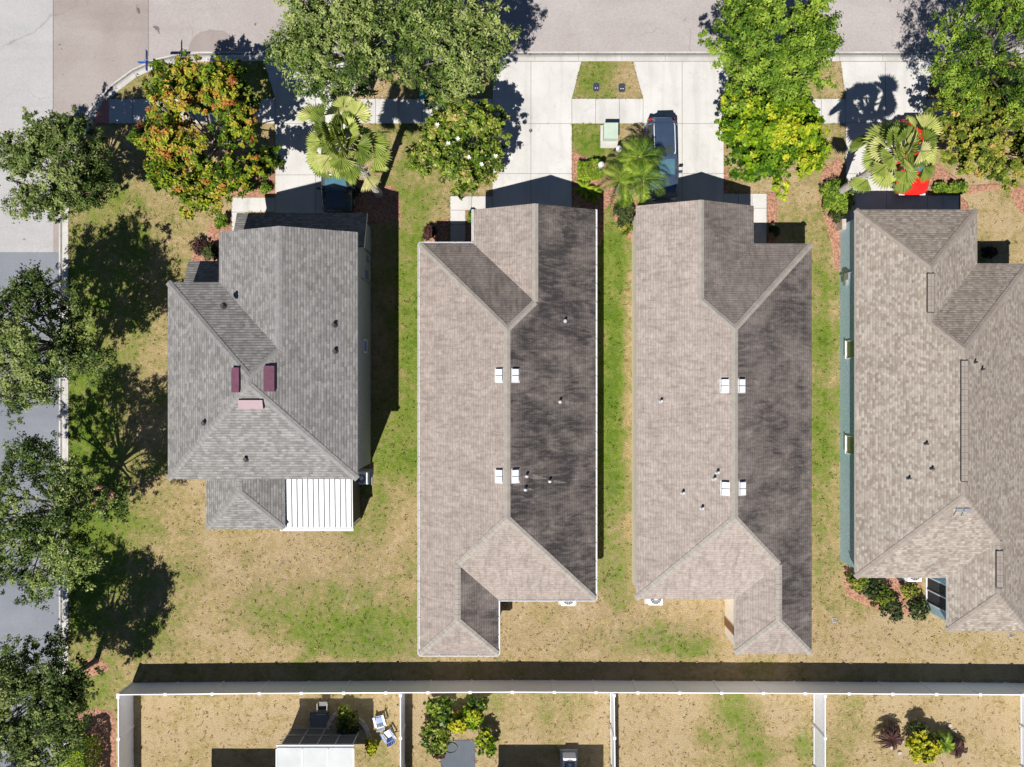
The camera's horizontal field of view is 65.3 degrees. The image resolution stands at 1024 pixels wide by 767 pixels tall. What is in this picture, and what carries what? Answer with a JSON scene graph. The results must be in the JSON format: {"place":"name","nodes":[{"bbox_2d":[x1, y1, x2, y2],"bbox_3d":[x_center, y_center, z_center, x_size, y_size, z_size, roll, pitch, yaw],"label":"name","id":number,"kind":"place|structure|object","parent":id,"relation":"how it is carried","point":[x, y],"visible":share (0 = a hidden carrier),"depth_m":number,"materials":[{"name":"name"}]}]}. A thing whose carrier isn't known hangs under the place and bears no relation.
{"place":"outdoors","nodes":[
{"label":"outdoors","id":0,"kind":"place"},
{"bbox_2d":[0,0,52,251],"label":"road","id":1,"kind":"structure","parent":0,"point":[26,53],"depth_m":48.07,"materials":[{"name":"asphalt"}]},
{"bbox_2d":[0,252,58,766],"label":"side road","id":2,"kind":"structure","parent":0,"point":[33,621],"depth_m":48.07,"materials":[{"name":"asphalt"}]},
{"bbox_2d":[53,0,147,251],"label":"road corner","id":3,"kind":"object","parent":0,"point":[100,46],"visible":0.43,"depth_m":48.07,"materials":[{"name":"grey concrete"}]},
{"bbox_2d":[53,0,148,108],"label":"road seam","id":4,"kind":"object","parent":3,"relation":"on","point":[53,45],"visible":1,"depth_m":48.06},
{"bbox_2d":[264,61,358,212],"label":"driveway","id":5,"kind":"structure","parent":0,"point":[297,182],"depth_m":47.95,"materials":[{"name":"concrete"}]},
{"bbox_2d":[317,137,354,212],"bbox_3d":[-10.317,-12.246,47.150,2.240,1.630,4.615,0,90,0],"label":"parked car","id":6,"kind":"object","parent":5,"relation":"on","point":[336,195],"visible":0.35,"depth_m":46.90,"materials":[{"name":"blue metal"}]},
{"bbox_2d":[310,712,328,727],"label":"patio","id":7,"kind":"structure","parent":0,"point":[318,721],"depth_m":47.97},
{"bbox_2d":[276,728,359,766],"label":"screen room","id":8,"kind":"object","parent":7,"relation":"on","point":[312,747],"visible":0.95,"depth_m":45.36,"materials":[{"name":"white metal"}]},
{"bbox_2d":[441,740,474,766],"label":"patio","id":9,"kind":"structure","parent":0,"point":[463,755],"depth_m":47.97,"materials":[{"name":"concrete"}]},
{"bbox_2d":[450,196,491,241],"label":"path","id":10,"kind":"structure","parent":0,"point":[458,208],"depth_m":47.95,"materials":[{"name":"concrete"}]},
{"bbox_2d":[492,61,581,207],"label":"driveway","id":11,"kind":"structure","parent":0,"point":[533,99],"depth_m":47.95,"materials":[{"name":"concrete"}]},
{"bbox_2d":[67,60,1023,766],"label":"lawn","id":12,"kind":"structure","parent":0,"point":[123,402],"depth_m":48.00,"materials":[{"name":"plant"}]},
{"bbox_2d":[0,624,104,766],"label":"oak tree","id":13,"kind":"object","parent":12,"relation":"on","point":[57,709],"visible":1,"depth_m":41.12,"materials":[{"name":"green plant"}]},
{"bbox_2d":[0,106,118,223],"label":"oak tree","id":14,"kind":"object","parent":12,"relation":"on","point":[47,138],"visible":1,"depth_m":42.84,"materials":[{"name":"green plant"}]},
{"bbox_2d":[0,259,120,429],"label":"oak tree","id":15,"kind":"object","parent":12,"relation":"on","point":[29,369],"visible":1,"depth_m":40.78,"materials":[{"name":"green plant"}]},
{"bbox_2d":[0,430,129,611],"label":"oak tree","id":16,"kind":"object","parent":12,"relation":"on","point":[70,505],"visible":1,"depth_m":40.72,"materials":[{"name":"green plant"}]},
{"bbox_2d":[75,708,115,766],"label":"mulch bed","id":17,"kind":"object","parent":12,"relation":"on","point":[103,721],"visible":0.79,"depth_m":47.97,"materials":[{"name":"brown soil"}]},
{"bbox_2d":[54,734,102,766],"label":"hedge","id":18,"kind":"object","parent":17,"relation":"on","point":[77,754],"visible":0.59,"depth_m":46.45,"materials":[{"name":"green plant"}]},
{"bbox_2d":[84,657,108,675],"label":"mulch bed","id":19,"kind":"object","parent":12,"relation":"on","point":[100,664],"visible":0.6,"depth_m":47.97,"materials":[{"name":"brown wood"}]},
{"bbox_2d":[94,99,108,123],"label":"tactile ramp","id":20,"kind":"structure","parent":12,"relation":"on","point":[101,116],"depth_m":47.95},
{"bbox_2d":[117,695,134,766],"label":"vinyl fence","id":21,"kind":"object","parent":12,"relation":"on","point":[125,739],"visible":0.96,"depth_m":47.01,"materials":[{"name":"plastic"}]},
{"bbox_2d":[126,49,284,219],"bbox_3d":[-16.503,-13.574,44.612,7.998,6.976,9.334,0,90,0],"label":"turning tree","id":22,"kind":"object","parent":12,"relation":"on","point":[216,87],"visible":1,"depth_m":42.55,"materials":[{"name":"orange plant"}]},
{"bbox_2d":[192,212,231,260],"bbox_3d":[-18.019,-8.635,47.983,2.385,0.035,3.462,0,90,0],"label":"mulch bed","id":23,"kind":"object","parent":12,"relation":"on","point":[210,238],"visible":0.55,"depth_m":47.97,"materials":[{"name":"brown wood"}]},
{"bbox_2d":[188,236,206,255],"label":"shrub","id":24,"kind":"object","parent":23,"relation":"on","point":[197,247],"visible":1,"depth_m":47.39,"materials":[{"name":"purple plant"}]},
{"bbox_2d":[200,243,218,260],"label":"shrub","id":25,"kind":"object","parent":23,"relation":"on","point":[211,250],"visible":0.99,"depth_m":47.31,"materials":[{"name":"green plant"}]},
{"bbox_2d":[214,213,228,228],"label":"shrub","id":26,"kind":"object","parent":23,"relation":"on","point":[221,221],"visible":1,"depth_m":47.44,"materials":[{"name":"green plant"}]},
{"bbox_2d":[230,152,274,196],"bbox_3d":[-15.942,-12.596,47.983,3.462,0.035,2.846,0,90,0],"label":"mulch bed","id":27,"kind":"object","parent":12,"relation":"on","point":[257,179],"visible":0.21,"depth_m":47.97,"materials":[{"name":"brown wood"}]},
{"bbox_2d":[259,181,272,193],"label":"ball shrub","id":28,"kind":"object","parent":27,"relation":"on","point":[265,187],"visible":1,"depth_m":47.57,"materials":[{"name":"green plant"}]},
{"bbox_2d":[232,197,274,230],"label":"path","id":29,"kind":"structure","parent":12,"relation":"on","point":[253,204],"depth_m":47.95,"materials":[{"name":"concrete"}]},
{"bbox_2d":[166,213,370,530],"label":"two storey house","id":30,"kind":"structure","parent":12,"relation":"on","point":[269,353],"depth_m":41.62,"materials":[{"name":"grey"}]},
{"bbox_2d":[280,479,361,530],"bbox_3d":[-11.079,6.857,46.590,4.158,2.820,3.020,0,90,0],"label":"patio cover","id":31,"kind":"object","parent":30,"relation":"attached to","point":[322,504],"visible":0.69,"depth_m":45.31,"materials":[{"name":"metal"}]},
{"bbox_2d":[262,0,421,111],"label":"oak tree","id":32,"kind":"object","parent":12,"relation":"on","point":[350,19],"visible":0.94,"depth_m":40.09,"materials":[{"name":"green plant"}]},
{"bbox_2d":[336,703,358,728],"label":"shrub","id":33,"kind":"object","parent":12,"relation":"on","point":[347,716],"visible":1,"depth_m":47.19,"materials":[{"name":"green plant"}]},
{"bbox_2d":[335,722,361,743],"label":"shrub","id":34,"kind":"object","parent":12,"relation":"on","point":[345,730],"visible":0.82,"depth_m":47.22,"materials":[{"name":"green plant"}]},
{"bbox_2d":[358,469,372,484],"bbox_3d":[-8.865,5.596,47.525,0.980,0.950,0.980,0,90,0],"label":"air conditioner","id":35,"kind":"object","parent":12,"relation":"on","point":[365,476],"visible":0.91,"depth_m":47.17,"materials":[{"name":"metal"}]},
{"bbox_2d":[364,737,378,756],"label":"shrub","id":36,"kind":"object","parent":12,"relation":"on","point":[371,747],"visible":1,"depth_m":47.35,"materials":[{"name":"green plant"}]},
{"bbox_2d":[352,181,400,223],"bbox_3d":[-8.173,-10.904,47.983,3.000,0.035,2.615,0,90,0],"label":"mulch bed","id":37,"kind":"object","parent":12,"relation":"on","point":[378,206],"visible":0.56,"depth_m":47.97,"materials":[{"name":"brown soil"}]},
{"bbox_2d":[297,94,392,197],"bbox_3d":[-8.059,-11.614,42.230,4.518,11.751,4.416,0,90,0],"label":"fan palm","id":38,"kind":"object","parent":37,"relation":"on","point":[348,161],"visible":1,"depth_m":37.85,"materials":[{"name":"plant"}]},
{"bbox_2d":[381,727,395,746],"bbox_3d":[-7.347,21.079,47.628,0.664,0.774,0.784,-30,90,0],"label":"adirondack chair","id":39,"kind":"object","parent":12,"relation":"on","point":[388,735],"visible":1,"depth_m":47.66,"materials":[{"name":"white paint"}]},
{"bbox_2d":[399,693,405,766],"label":"vinyl fence","id":40,"kind":"object","parent":12,"relation":"on","point":[402,729],"visible":0.93,"depth_m":46.94,"materials":[{"name":"plastic"}]},
{"bbox_2d":[419,720,454,755],"bbox_3d":[-4.508,20.859,47.309,1.884,1.419,2.216,-32,90,0],"label":"shrub","id":41,"kind":"object","parent":12,"relation":"on","point":[440,736],"visible":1,"depth_m":46.97,"materials":[{"name":"green plant"}]},
{"bbox_2d":[423,694,455,726],"bbox_3d":[-4.168,19.216,47.316,1.837,1.404,1.980,-24,90,0],"label":"shrub","id":42,"kind":"object","parent":12,"relation":"on","point":[441,711],"visible":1,"depth_m":46.95,"materials":[{"name":"green plant"}]},
{"bbox_2d":[425,210,470,241],"bbox_3d":[-3.635,-9.039,47.983,3.308,0.035,2.731,0,90,0],"label":"mulch bed","id":43,"kind":"object","parent":12,"relation":"on","point":[442,227],"visible":0.41,"depth_m":47.97,"materials":[{"name":"brown wood"}]},
{"bbox_2d":[421,223,436,240],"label":"shrub","id":44,"kind":"object","parent":43,"relation":"on","point":[429,231],"visible":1,"depth_m":47.49,"materials":[{"name":"red plant"}]},
{"bbox_2d":[381,0,522,108],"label":"oak tree","id":45,"kind":"object","parent":12,"relation":"on","point":[470,51],"visible":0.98,"depth_m":40.06,"materials":[{"name":"green plant"}]},
{"bbox_2d":[402,93,512,199],"bbox_3d":[-2.720,-13.166,45.195,5.953,5.810,5.833,18,90,0],"label":"magnolia tree","id":46,"kind":"object","parent":12,"relation":"on","point":[474,163],"visible":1,"depth_m":43.45,"materials":[{"name":"green plant"}]},
{"bbox_2d":[447,710,468,733],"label":"shrub","id":47,"kind":"object","parent":12,"relation":"on","point":[456,725],"visible":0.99,"depth_m":46.85,"materials":[{"name":"yellow plant"}]},
{"bbox_2d":[460,705,484,731],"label":"shrub","id":48,"kind":"object","parent":12,"relation":"on","point":[473,719],"visible":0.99,"depth_m":46.93,"materials":[{"name":"green plant"}]},
{"bbox_2d":[467,695,487,711],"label":"shrub","id":49,"kind":"object","parent":12,"relation":"on","point":[480,705],"visible":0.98,"depth_m":47.08,"materials":[{"name":"green plant"}]},
{"bbox_2d":[475,727,496,758],"bbox_3d":[-1.553,21.214,47.324,1.406,1.390,1.895,0,90,0],"label":"shrub","id":50,"kind":"object","parent":12,"relation":"on","point":[488,745],"visible":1,"depth_m":46.99,"materials":[{"name":"green plant"}]},
{"bbox_2d":[418,203,597,656],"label":"house","id":51,"kind":"structure","parent":12,"relation":"on","point":[507,403],"depth_m":44.18,"materials":[{"name":"beige"}]},
{"bbox_2d":[560,749,577,766],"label":"air conditioner","id":52,"kind":"object","parent":12,"relation":"on","point":[568,757],"visible":1,"depth_m":47.62,"materials":[{"name":"metal"}]},
{"bbox_2d":[117,679,1023,695],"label":"vinyl fence","id":53,"kind":"object","parent":12,"relation":"on","point":[512,686],"visible":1,"depth_m":47.01,"materials":[{"name":"plastic"}]},
{"bbox_2d":[572,150,642,244],"bbox_3d":[5.731,-11.000,47.983,4.269,0.035,6.038,0,90,0],"label":"mulch bed","id":54,"kind":"object","parent":12,"relation":"on","point":[581,202],"visible":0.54,"depth_m":47.97,"materials":[{"name":"brown soil"}]},
{"bbox_2d":[572,180,594,199],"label":"strap plant","id":55,"kind":"object","parent":54,"relation":"on","point":[581,187],"visible":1,"depth_m":47.64,"materials":[{"name":"green plant"}]},
{"bbox_2d":[577,159,602,181],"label":"hedge","id":56,"kind":"object","parent":54,"relation":"on","point":[584,165],"visible":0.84,"depth_m":47.37,"materials":[{"name":"green plant"}]},
{"bbox_2d":[584,184,603,202],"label":"strap plant","id":57,"kind":"object","parent":54,"relation":"on","point":[594,193],"visible":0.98,"depth_m":47.66,"materials":[{"name":"green plant"}]},
{"bbox_2d":[597,157,645,208],"bbox_3d":[6.285,-11.537,46.454,2.930,3.300,2.980,0,90,0],"label":"feather palm","id":58,"kind":"object","parent":54,"relation":"on","point":[613,176],"visible":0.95,"depth_m":45.23,"materials":[{"name":"plant"}]},
{"bbox_2d":[611,197,634,227],"bbox_3d":[6.609,-10.259,47.439,1.446,1.158,1.871,-20,90,0],"label":"shrub","id":59,"kind":"object","parent":54,"relation":"on","point":[623,214],"visible":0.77,"depth_m":47.19,"materials":[{"name":"green plant"}]},
{"bbox_2d":[618,221,632,235],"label":"shrub","id":60,"kind":"object","parent":54,"relation":"on","point":[626,229],"visible":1,"depth_m":47.50,"materials":[{"name":"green plant"}]},
{"bbox_2d":[614,132,665,175],"bbox_3d":[7.219,-12.895,46.484,2.716,3.237,2.756,42,90,0],"label":"feather palm","id":61,"kind":"object","parent":54,"relation":"on","point":[645,158],"visible":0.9,"depth_m":45.20,"materials":[{"name":"plant"}]},
{"bbox_2d":[612,159,669,208],"bbox_3d":[7.330,-11.511,46.434,3.064,3.336,2.982,-29,90,0],"label":"feather palm","id":62,"kind":"object","parent":54,"relation":"on","point":[647,177],"visible":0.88,"depth_m":45.10,"materials":[{"name":"plant"}]},
{"bbox_2d":[600,123,617,147],"bbox_3d":[5.827,-14.807,47.570,1.050,0.860,1.350,0,90,0],"label":"transformer box","id":63,"kind":"object","parent":12,"relation":"on","point":[608,135],"visible":0.96,"depth_m":47.21,"materials":[{"name":"metal"}]},
{"bbox_2d":[610,693,615,766],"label":"vinyl fence","id":64,"kind":"object","parent":12,"relation":"on","point":[612,718],"visible":0.94,"depth_m":46.96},
{"bbox_2d":[632,200,812,655],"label":"house","id":65,"kind":"structure","parent":12,"relation":"on","point":[721,405],"depth_m":44.20,"materials":[{"name":"beige"}]},
{"bbox_2d":[724,193,766,243],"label":"path","id":66,"kind":"structure","parent":12,"relation":"on","point":[757,201],"depth_m":47.95,"materials":[{"name":"concrete"}]},
{"bbox_2d":[724,154,777,243],"bbox_3d":[14.704,-10.944,47.983,2.756,0.035,6.703,-35,90,0],"label":"mulch bed","id":67,"kind":"object","parent":12,"relation":"on","point":[772,198],"visible":0.69,"depth_m":47.97,"materials":[{"name":"brown wood"}]},
{"bbox_2d":[768,222,779,236],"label":"shrub","id":68,"kind":"object","parent":67,"relation":"on","point":[773,229],"visible":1,"depth_m":47.57,"materials":[{"name":"green plant"}]},
{"bbox_2d":[697,0,845,112],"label":"oak tree","id":69,"kind":"object","parent":12,"relation":"on","point":[804,44],"visible":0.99,"depth_m":40.50,"materials":[{"name":"green plant"}]},
{"bbox_2d":[714,83,833,201],"bbox_3d":[14.162,-13.049,44.578,6.717,7.043,6.318,0,90,0],"label":"lime green tree","id":70,"kind":"object","parent":12,"relation":"on","point":[774,138],"visible":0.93,"depth_m":42.09,"materials":[{"name":"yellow plant"}]},
{"bbox_2d":[812,694,826,766],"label":"vinyl fence","id":71,"kind":"object","parent":12,"relation":"on","point":[819,730],"visible":0.94,"depth_m":47.01,"materials":[{"name":"plastic"}]},
{"bbox_2d":[820,157,844,270],"bbox_3d":[19.454,-10.165,47.983,1.798,0.035,6.849,-7,90,0],"label":"mulch bed","id":72,"kind":"object","parent":12,"relation":"on","point":[834,235],"visible":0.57,"depth_m":47.97,"materials":[{"name":"brown wood"}]},
{"bbox_2d":[828,210,846,223],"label":"shrub","id":73,"kind":"object","parent":72,"relation":"on","point":[838,216],"visible":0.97,"depth_m":47.41,"materials":[{"name":"green plant"}]},
{"bbox_2d":[819,178,857,214],"bbox_3d":[19.416,-11.069,47.504,2.376,1.037,2.292,0,90,0],"label":"shrub","id":74,"kind":"object","parent":72,"relation":"on","point":[842,202],"visible":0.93,"depth_m":47.30,"materials":[{"name":"green plant"}]},
{"bbox_2d":[839,112,942,194],"bbox_3d":[19.392,-11.566,43.136,4.098,9.939,4.084,0,90,0],"label":"fan palm","id":75,"kind":"object","parent":72,"relation":"on","point":[879,163],"visible":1,"depth_m":39.57,"materials":[{"name":"plant"}]},
{"bbox_2d":[843,567,921,613],"bbox_3d":[22.134,12.466,47.983,4.953,0.035,2.211,9,90,0],"label":"mulch bed","id":76,"kind":"object","parent":12,"relation":"on","point":[896,583],"visible":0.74,"depth_m":47.97,"materials":[{"name":"brown wood"}]},
{"bbox_2d":[843,572,869,592],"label":"loose shrub","id":77,"kind":"object","parent":76,"relation":"on","point":[858,584],"visible":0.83,"depth_m":47.28,"materials":[{"name":"green plant"}]},
{"bbox_2d":[858,578,883,599],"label":"loose shrub","id":78,"kind":"object","parent":76,"relation":"on","point":[874,587],"visible":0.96,"depth_m":47.26,"materials":[{"name":"green plant"}]},
{"bbox_2d":[870,583,896,609],"bbox_3d":[21.982,12.642,47.451,1.600,1.136,1.587,0,90,0],"label":"loose shrub","id":79,"kind":"object","parent":76,"relation":"on","point":[885,596],"visible":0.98,"depth_m":47.21,"materials":[{"name":"green plant"}]},
{"bbox_2d":[879,599,903,623],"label":"loose shrub","id":80,"kind":"object","parent":76,"relation":"on","point":[889,607],"visible":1,"depth_m":47.28,"materials":[{"name":"green plant"}]},
{"bbox_2d":[899,582,921,599],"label":"loose shrub","id":81,"kind":"object","parent":76,"relation":"on","point":[909,591],"visible":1,"depth_m":47.15,"materials":[{"name":"green plant"}]},
{"bbox_2d":[904,595,930,620],"bbox_3d":[24.040,13.373,47.443,1.512,1.155,1.448,-38,90,0],"label":"loose shrub","id":82,"kind":"object","parent":76,"relation":"on","point":[921,605],"visible":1,"depth_m":47.26,"materials":[{"name":"green plant"}]},
{"bbox_2d":[840,61,933,222],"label":"driveway","id":83,"kind":"structure","parent":12,"relation":"on","point":[876,92],"depth_m":47.95,"materials":[{"name":"concrete"}]},
{"bbox_2d":[891,119,934,196],"bbox_3d":[23.651,-13.360,47.175,2.240,1.580,4.515,0,90,0],"label":"parked car","id":84,"kind":"object","parent":83,"relation":"on","point":[918,189],"visible":0.2,"depth_m":46.98,"materials":[{"name":"red paint"}]},
{"bbox_2d":[873,719,904,749],"bbox_3d":[22.384,20.860,47.499,1.721,1.217,1.667,0,90,0],"label":"cordyline","id":85,"kind":"object","parent":12,"relation":"on","point":[890,737],"visible":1,"depth_m":47.11,"materials":[{"name":"purple plant"}]},
{"bbox_2d":[907,720,929,734],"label":"shrub","id":86,"kind":"object","parent":12,"relation":"on","point":[917,726],"visible":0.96,"depth_m":47.08,"materials":[{"name":"green plant"}]},
{"bbox_2d":[904,730,942,763],"bbox_3d":[24.201,21.351,47.188,2.050,1.644,2.135,0,90,0],"label":"shrub","id":87,"kind":"object","parent":12,"relation":"on","point":[922,744],"visible":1,"depth_m":46.81,"materials":[{"name":"yellow plant"}]},
{"bbox_2d":[836,208,1023,632],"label":"house","id":88,"kind":"structure","parent":12,"relation":"on","point":[931,401],"depth_m":44.30,"materials":[{"name":"beige"}]},
{"bbox_2d":[845,340,853,358],"bbox_3d":[19.656,-1.986,46.460,0.110,1.240,1.060,0,90,0],"label":"window","id":89,"kind":"structure","parent":88,"relation":"in","point":[849,346],"depth_m":46.58,"materials":[{"name":"glass"}]},
{"bbox_2d":[845,435,853,454],"bbox_3d":[19.656,3.582,46.460,0.110,1.240,1.060,0,90,0],"label":"window","id":90,"kind":"structure","parent":88,"relation":"in","point":[849,441],"depth_m":46.58,"materials":[{"name":"glass"}]},
{"bbox_2d":[932,729,954,753],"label":"palm","id":91,"kind":"object","parent":12,"relation":"on","point":[948,744],"visible":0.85,"depth_m":47.20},
{"bbox_2d":[949,734,967,758],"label":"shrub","id":92,"kind":"object","parent":12,"relation":"on","point":[957,751],"visible":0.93,"depth_m":47.36,"materials":[{"name":"purple plant"}]},
{"bbox_2d":[923,0,1023,124],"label":"oak tree","id":93,"kind":"object","parent":12,"relation":"on","point":[978,55],"visible":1,"depth_m":40.90,"materials":[{"name":"green plant"}]},
{"bbox_2d":[923,73,1023,192],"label":"olive green tree","id":94,"kind":"object","parent":12,"relation":"on","point":[979,137],"visible":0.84,"depth_m":42.73,"materials":[{"name":"green plant"}]},
{"bbox_2d":[928,163,1023,214],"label":"mulch bed","id":95,"kind":"object","parent":12,"relation":"on","point":[939,173],"visible":0.54,"depth_m":47.97,"materials":[{"name":"brown soil"}]},
{"bbox_2d":[931,181,947,193],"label":"round shrub","id":96,"kind":"object","parent":95,"relation":"on","point":[941,187],"visible":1,"depth_m":47.55,"materials":[{"name":"green plant"}]},
{"bbox_2d":[946,180,956,194],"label":"round shrub","id":97,"kind":"object","parent":95,"relation":"on","point":[951,188],"visible":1,"depth_m":47.51,"materials":[{"name":"green plant"}]},
{"bbox_2d":[956,181,968,195],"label":"round shrub","id":98,"kind":"object","parent":95,"relation":"on","point":[961,187],"visible":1,"depth_m":47.51,"materials":[{"name":"green plant"}]},
{"bbox_2d":[980,245,997,258],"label":"shrub","id":99,"kind":"object","parent":12,"relation":"on","point":[991,252],"visible":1,"depth_m":47.52,"materials":[{"name":"red plant"}]},
{"bbox_2d":[1019,695,1023,766],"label":"vinyl fence","id":100,"kind":"object","parent":12,"relation":"on","point":[1021,702],"visible":0.9,"depth_m":47.81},
{"bbox_2d":[109,99,998,123],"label":"sidewalk","id":101,"kind":"structure","parent":0,"point":[417,111],"depth_m":47.95,"materials":[{"name":"concrete"}]},
{"bbox_2d":[148,0,1023,60],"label":"road","id":102,"kind":"structure","parent":0,"point":[176,26],"depth_m":48.07,"materials":[{"name":"asphalt"}]},
{"bbox_2d":[189,29,236,50],"bbox_3d":[-17.949,-20.642,48.065,3.014,0.001,1.322,0,90,0],"label":"road stain","id":103,"kind":"object","parent":102,"relation":"on","point":[213,40],"visible":1,"depth_m":48.06,"materials":[{"name":"concrete"}]},
{"bbox_2d":[59,52,1023,764],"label":"kerb","id":104,"kind":"structure","parent":102,"relation":"on","point":[507,58],"depth_m":47.97,"materials":[{"name":"concrete"}]},
{"bbox_2d":[60,52,1023,766],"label":"kerb joint","id":105,"kind":"object","parent":104,"relation":"on","point":[390,54],"visible":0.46,"depth_m":48.06,"materials":[{"name":"concrete"}]},
{"bbox_2d":[633,61,732,204],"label":"driveway","id":106,"kind":"structure","parent":0,"point":[686,95],"depth_m":47.95,"materials":[{"name":"concrete"}]},
{"bbox_2d":[644,117,682,201],"bbox_3d":[8.857,-13.284,47.081,2.230,1.769,4.865,-2,90,0],"label":"parked car","id":107,"kind":"object","parent":106,"relation":"on","point":[661,132],"visible":0.75,"depth_m":46.52,"materials":[{"name":"blue paint"}]},
{"bbox_2d":[928,195,958,209],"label":"path","id":108,"kind":"structure","parent":0,"point":[941,202],"depth_m":47.95,"materials":[{"name":"concrete"}]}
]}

